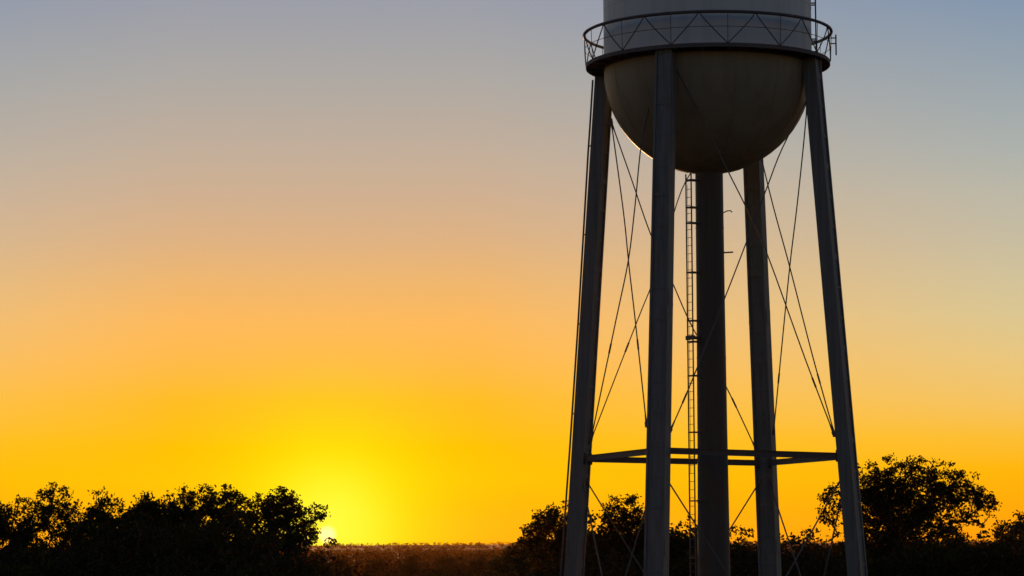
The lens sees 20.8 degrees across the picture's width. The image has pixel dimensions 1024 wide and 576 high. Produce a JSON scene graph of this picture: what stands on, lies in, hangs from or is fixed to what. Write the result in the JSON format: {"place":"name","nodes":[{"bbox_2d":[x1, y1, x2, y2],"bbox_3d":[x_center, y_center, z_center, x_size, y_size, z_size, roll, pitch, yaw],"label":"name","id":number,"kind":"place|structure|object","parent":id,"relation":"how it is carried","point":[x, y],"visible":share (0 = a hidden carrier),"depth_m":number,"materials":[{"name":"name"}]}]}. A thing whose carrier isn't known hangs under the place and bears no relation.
{"place":"outdoors","nodes":[
{"label":"outdoors","id":0,"kind":"place"},
{"bbox_2d":[0,542,991,572],"bbox_3d":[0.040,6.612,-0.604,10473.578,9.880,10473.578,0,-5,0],"label":"ground","id":1,"kind":"structure","parent":0,"point":[466,547],"depth_m":3599.77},
{"bbox_2d":[0,500,36,557],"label":"oak tree","id":2,"kind":"object","parent":1,"relation":"on","point":[8,532],"visible":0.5,"depth_m":167.08,"materials":[{"name":"black plant"}]},
{"bbox_2d":[8,481,84,559],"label":"oak tree","id":3,"kind":"object","parent":1,"relation":"on","point":[46,513],"visible":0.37,"depth_m":170.63,"materials":[{"name":"green plant"}]},
{"bbox_2d":[31,536,105,575],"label":"scrub oak","id":4,"kind":"object","parent":1,"relation":"on","point":[45,548],"visible":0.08,"depth_m":147.24,"materials":[{"name":"black plant"}]},
{"bbox_2d":[60,486,134,554],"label":"oak tree","id":5,"kind":"object","parent":1,"relation":"on","point":[96,510],"visible":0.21,"depth_m":165.28,"materials":[{"name":"black plant"}]},
{"bbox_2d":[80,508,191,575],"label":"scrub oak","id":6,"kind":"object","parent":1,"relation":"on","point":[147,553],"visible":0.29,"depth_m":151.41,"materials":[{"name":"green plant"}]},
{"bbox_2d":[116,490,182,535],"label":"oak tree","id":7,"kind":"object","parent":1,"relation":"on","point":[153,508],"visible":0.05,"depth_m":172.45,"materials":[{"name":"black plant"}]},
{"bbox_2d":[142,515,240,575],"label":"scrub oak","id":8,"kind":"object","parent":1,"relation":"on","point":[170,539],"visible":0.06,"depth_m":147.48,"materials":[{"name":"black plant"}]},
{"bbox_2d":[152,483,260,549],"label":"oak tree","id":9,"kind":"object","parent":1,"relation":"on","point":[211,503],"visible":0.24,"depth_m":168.72,"materials":[{"name":"black plant"}]},
{"bbox_2d":[155,504,307,575],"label":"scrub oak","id":10,"kind":"object","parent":1,"relation":"on","point":[249,553],"visible":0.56,"depth_m":142.41,"materials":[{"name":"green plant"}]},
{"bbox_2d":[257,532,301,575],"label":"scrub oak","id":11,"kind":"object","parent":1,"relation":"on","point":[278,548],"visible":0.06,"depth_m":148.79,"materials":[{"name":"black plant"}]},
{"bbox_2d":[237,485,330,560],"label":"oak tree","id":12,"kind":"object","parent":1,"relation":"on","point":[285,516],"visible":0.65,"depth_m":161.82,"materials":[{"name":"green plant"}]},
{"bbox_2d":[251,527,345,575],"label":"scrub oak","id":13,"kind":"object","parent":1,"relation":"on","point":[297,548],"visible":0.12,"depth_m":150.76,"materials":[{"name":"black plant"}]},
{"bbox_2d":[273,527,357,575],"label":"scrub oak","id":14,"kind":"object","parent":1,"relation":"on","point":[344,571],"visible":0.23,"depth_m":158.35,"materials":[{"name":"black plant"}]},
{"bbox_2d":[333,557,356,573],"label":"scrub oak","id":15,"kind":"object","parent":1,"relation":"on","point":[340,567],"visible":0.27,"depth_m":516.75,"materials":[{"name":"brown plant"}]},
{"bbox_2d":[362,558,388,575],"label":"scrub oak","id":16,"kind":"object","parent":1,"relation":"on","point":[373,565],"visible":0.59,"depth_m":477.00,"materials":[{"name":"brown plant"}]},
{"bbox_2d":[392,560,417,575],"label":"scrub oak","id":17,"kind":"object","parent":1,"relation":"on","point":[401,573],"visible":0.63,"depth_m":327.82,"materials":[{"name":"brown plant"}]},
{"bbox_2d":[399,555,424,570],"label":"scrub oak","id":18,"kind":"object","parent":1,"relation":"on","point":[418,562],"visible":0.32,"depth_m":516.82,"materials":[{"name":"brown plant"}]},
{"bbox_2d":[411,560,439,575],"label":"scrub oak","id":19,"kind":"object","parent":1,"relation":"on","point":[426,570],"visible":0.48,"depth_m":338.33,"materials":[{"name":"brown plant"}]},
{"bbox_2d":[426,561,454,575],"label":"scrub oak","id":20,"kind":"object","parent":1,"relation":"on","point":[439,572],"visible":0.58,"depth_m":328.24,"materials":[{"name":"brown plant"}]},
{"bbox_2d":[433,554,458,574],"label":"scrub oak","id":21,"kind":"object","parent":1,"relation":"on","point":[445,563],"visible":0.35,"depth_m":496.97,"materials":[{"name":"brown plant"}]},
{"bbox_2d":[460,556,496,575],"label":"scrub oak","id":22,"kind":"object","parent":1,"relation":"on","point":[474,568],"visible":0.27,"depth_m":288.61,"materials":[{"name":"brown plant"}]},
{"bbox_2d":[476,542,523,575],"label":"scrub oak","id":23,"kind":"object","parent":1,"relation":"on","point":[509,547],"visible":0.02,"depth_m":239.40,"materials":[{"name":"black plant"}]},
{"bbox_2d":[485,536,536,575],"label":"scrub oak","id":24,"kind":"object","parent":1,"relation":"on","point":[498,568],"visible":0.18,"depth_m":172.91,"materials":[{"name":"black plant"}]},
{"bbox_2d":[0,539,1022,575],"bbox_3d":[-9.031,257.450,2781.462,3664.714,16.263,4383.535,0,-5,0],"label":"woodland","id":25,"kind":"object","parent":1,"relation":"on","point":[430,555],"visible":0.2,"depth_m":1739.77,"materials":[{"name":"brown plant"}]},
{"bbox_2d":[486,548,543,575],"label":"scrub oak","id":26,"kind":"object","parent":1,"relation":"on","point":[522,572],"visible":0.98,"depth_m":139.93,"materials":[{"name":"black plant"}]},
{"bbox_2d":[517,551,562,575],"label":"scrub oak","id":27,"kind":"object","parent":1,"relation":"on","point":[529,561],"visible":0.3,"depth_m":145.09,"materials":[{"name":"black plant"}]},
{"bbox_2d":[499,535,593,575],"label":"scrub oak","id":28,"kind":"object","parent":1,"relation":"on","point":[512,552],"visible":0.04,"depth_m":170.96,"materials":[{"name":"black plant"}]},
{"bbox_2d":[511,500,599,575],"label":"oak tree","id":29,"kind":"object","parent":1,"relation":"on","point":[541,526],"visible":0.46,"depth_m":156.71,"materials":[{"name":"black plant"}]},
{"bbox_2d":[533,539,628,575],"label":"scrub oak","id":30,"kind":"object","parent":1,"relation":"on","point":[552,567],"visible":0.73,"depth_m":137.54,"materials":[{"name":"black plant"}]},
{"bbox_2d":[545,510,640,565],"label":"scrub oak","id":31,"kind":"object","parent":1,"relation":"on","point":[594,526],"visible":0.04,"depth_m":168.05,"materials":[{"name":"black plant"}]},
{"bbox_2d":[554,538,639,563],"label":"sapling","id":32,"kind":"object","parent":1,"relation":"on","point":[591,547],"visible":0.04,"depth_m":166.65,"materials":[{"name":"black plant"}]},
{"bbox_2d":[592,525,640,569],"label":"scrub oak","id":33,"kind":"object","parent":1,"relation":"on","point":[601,537],"visible":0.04,"depth_m":168.00,"materials":[{"name":"black plant"}]},
{"bbox_2d":[589,494,644,569],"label":"oak tree","id":34,"kind":"object","parent":1,"relation":"on","point":[612,538],"visible":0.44,"depth_m":163.57,"materials":[{"name":"black plant"}]},
{"bbox_2d":[591,523,680,564],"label":"scrub oak","id":35,"kind":"object","parent":1,"relation":"on","point":[672,549],"visible":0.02,"depth_m":169.71,"materials":[{"name":"black plant"}]},
{"bbox_2d":[620,527,697,570],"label":"scrub oak","id":36,"kind":"object","parent":1,"relation":"on","point":[672,538],"visible":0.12,"depth_m":170.23,"materials":[{"name":"black plant"}]},
{"bbox_2d":[669,521,696,539],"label":"scrub oak","id":37,"kind":"object","parent":1,"relation":"on","point":[677,527],"visible":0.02,"depth_m":177.62,"materials":[{"name":"black plant"}]},
{"bbox_2d":[669,515,697,566],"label":"scrub oak","id":38,"kind":"object","parent":1,"relation":"on","point":[683,542],"visible":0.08,"depth_m":170.31,"materials":[{"name":"black plant"}]},
{"bbox_2d":[680,547,730,571],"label":"scrub oak","id":39,"kind":"object","parent":1,"relation":"on","point":[693,556],"visible":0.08,"depth_m":145.54,"materials":[{"name":"black plant"}]},
{"bbox_2d":[671,524,757,568],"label":"scrub oak","id":40,"kind":"object","parent":1,"relation":"on","point":[731,546],"visible":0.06,"depth_m":169.12,"materials":[{"name":"black plant"}]},
{"bbox_2d":[691,540,758,574],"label":"scrub oak","id":41,"kind":"object","parent":1,"relation":"on","point":[749,547],"visible":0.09,"depth_m":169.60,"materials":[{"name":"black plant"}]},
{"bbox_2d":[730,542,757,575],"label":"scrub oak","id":42,"kind":"object","parent":1,"relation":"on","point":[746,552],"visible":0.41,"depth_m":144.47,"materials":[{"name":"black plant"}]},
{"bbox_2d":[730,525,788,557],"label":"scrub oak","id":43,"kind":"object","parent":1,"relation":"on","point":[738,539],"visible":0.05,"depth_m":176.49,"materials":[{"name":"black plant"}]},
{"bbox_2d":[752,535,795,565],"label":"scrub oak","id":44,"kind":"object","parent":1,"relation":"on","point":[782,536],"visible":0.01,"depth_m":174.69,"materials":[{"name":"black plant"}]},
{"bbox_2d":[755,532,823,574],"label":"scrub oak","id":45,"kind":"object","parent":1,"relation":"on","point":[787,554],"visible":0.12,"depth_m":167.86,"materials":[{"name":"black plant"}]},
{"bbox_2d":[750,537,845,575],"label":"scrub oak","id":46,"kind":"object","parent":1,"relation":"on","point":[798,549],"visible":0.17,"depth_m":142.42,"materials":[{"name":"black plant"}]},
{"bbox_2d":[784,528,842,563],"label":"scrub oak","id":47,"kind":"object","parent":1,"relation":"on","point":[811,537],"visible":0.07,"depth_m":176.19,"materials":[{"name":"black plant"}]},
{"bbox_2d":[781,543,846,575],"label":"scrub oak","id":48,"kind":"object","parent":1,"relation":"on","point":[807,555],"visible":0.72,"depth_m":138.84,"materials":[{"name":"black plant"}]},
{"bbox_2d":[795,540,879,575],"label":"scrub oak","id":49,"kind":"object","parent":1,"relation":"on","point":[830,562],"visible":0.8,"depth_m":139.04,"materials":[{"name":"black plant"}]},
{"bbox_2d":[811,452,1001,562],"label":"oak tree","id":50,"kind":"object","parent":1,"relation":"on","point":[885,504],"visible":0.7,"depth_m":158.65,"materials":[{"name":"green plant"}]},
{"bbox_2d":[917,534,985,573],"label":"scrub oak","id":51,"kind":"object","parent":1,"relation":"on","point":[955,545],"visible":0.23,"depth_m":152.99,"materials":[{"name":"black plant"}]},
{"bbox_2d":[952,523,1023,575],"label":"scrub oak","id":52,"kind":"object","parent":1,"relation":"on","point":[975,560],"visible":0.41,"depth_m":149.02,"materials":[{"name":"black plant"}]},
{"bbox_2d":[958,525,1019,558],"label":"scrub oak","id":53,"kind":"object","parent":1,"relation":"on","point":[1005,536],"visible":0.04,"depth_m":156.02,"materials":[{"name":"black plant"}]},
{"bbox_2d":[955,520,1023,575],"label":"scrub oak","id":54,"kind":"object","parent":1,"relation":"on","point":[1005,566],"visible":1,"depth_m":145.85,"materials":[{"name":"green plant"}]},
{"bbox_2d":[987,510,1023,555],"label":"oak tree","id":55,"kind":"object","parent":1,"relation":"on","point":[998,528],"visible":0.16,"depth_m":167.15,"materials":[{"name":"black plant"}]},
{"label":"gravel pad","id":56,"kind":"structure","parent":1,"relation":"on","visible":0},
{"bbox_2d":[560,0,867,575],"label":"water tower","id":57,"kind":"structure","parent":56,"relation":"on","point":[708,93],"depth_m":105.35,"materials":[{"name":"metal"}]},
{"bbox_2d":[0,0,1023,547],"label":"sky","id":58,"kind":"structure","parent":0,"point":[328,252],"materials":[{"name":"orange"}]}
]}

